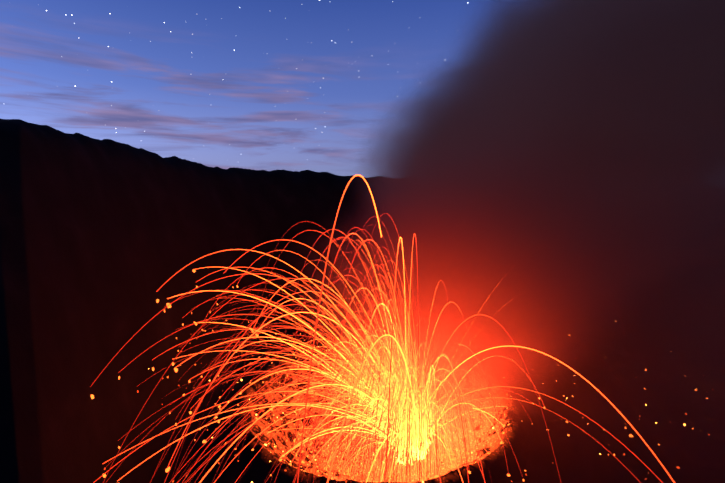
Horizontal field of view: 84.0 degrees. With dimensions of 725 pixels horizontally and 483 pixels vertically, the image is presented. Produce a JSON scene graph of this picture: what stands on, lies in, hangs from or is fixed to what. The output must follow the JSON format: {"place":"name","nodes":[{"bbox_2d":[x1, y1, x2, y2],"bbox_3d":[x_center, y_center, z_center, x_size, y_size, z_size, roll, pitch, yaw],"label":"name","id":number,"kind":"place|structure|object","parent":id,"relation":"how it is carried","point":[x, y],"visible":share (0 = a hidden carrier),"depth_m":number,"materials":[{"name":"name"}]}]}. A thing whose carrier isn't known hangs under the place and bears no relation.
{"place":"outdoors","nodes":[
{"label":"outdoors","id":0,"kind":"place"},
{"bbox_2d":[0,119,724,482],"bbox_3d":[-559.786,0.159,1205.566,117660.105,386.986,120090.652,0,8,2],"label":"volcanic crater","id":1,"kind":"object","parent":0,"point":[102,241],"depth_m":170.05,"materials":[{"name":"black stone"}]},
{"bbox_2d":[90,175,674,482],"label":"lava spark trails","id":2,"kind":"object","parent":1,"relation":"on","point":[351,413],"visible":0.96,"depth_m":175.63,"materials":[{"name":"orange"}]},
{"bbox_2d":[91,270,707,482],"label":"lava fragments","id":3,"kind":"object","parent":1,"relation":"on","point":[219,406],"visible":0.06,"depth_m":184.99,"materials":[{"name":"orange"}]},
{"bbox_2d":[104,295,708,482],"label":"lava fragments","id":4,"kind":"object","parent":1,"relation":"on","point":[347,434],"visible":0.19,"depth_m":186.59,"materials":[{"name":"orange"}]},
{"bbox_2d":[396,442,430,464],"bbox_3d":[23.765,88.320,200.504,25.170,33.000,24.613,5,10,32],"label":"pool","id":5,"kind":"structure","parent":1,"relation":"on","point":[414,454],"depth_m":194.91,"materials":[{"name":"yellow liquid"}]},
{"bbox_2d":[148,333,684,482],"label":"lava fragments","id":6,"kind":"object","parent":1,"relation":"on","point":[373,454],"visible":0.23,"depth_m":190.84,"materials":[{"name":"orange"}]},
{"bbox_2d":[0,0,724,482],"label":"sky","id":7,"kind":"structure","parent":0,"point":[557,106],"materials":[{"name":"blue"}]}
]}

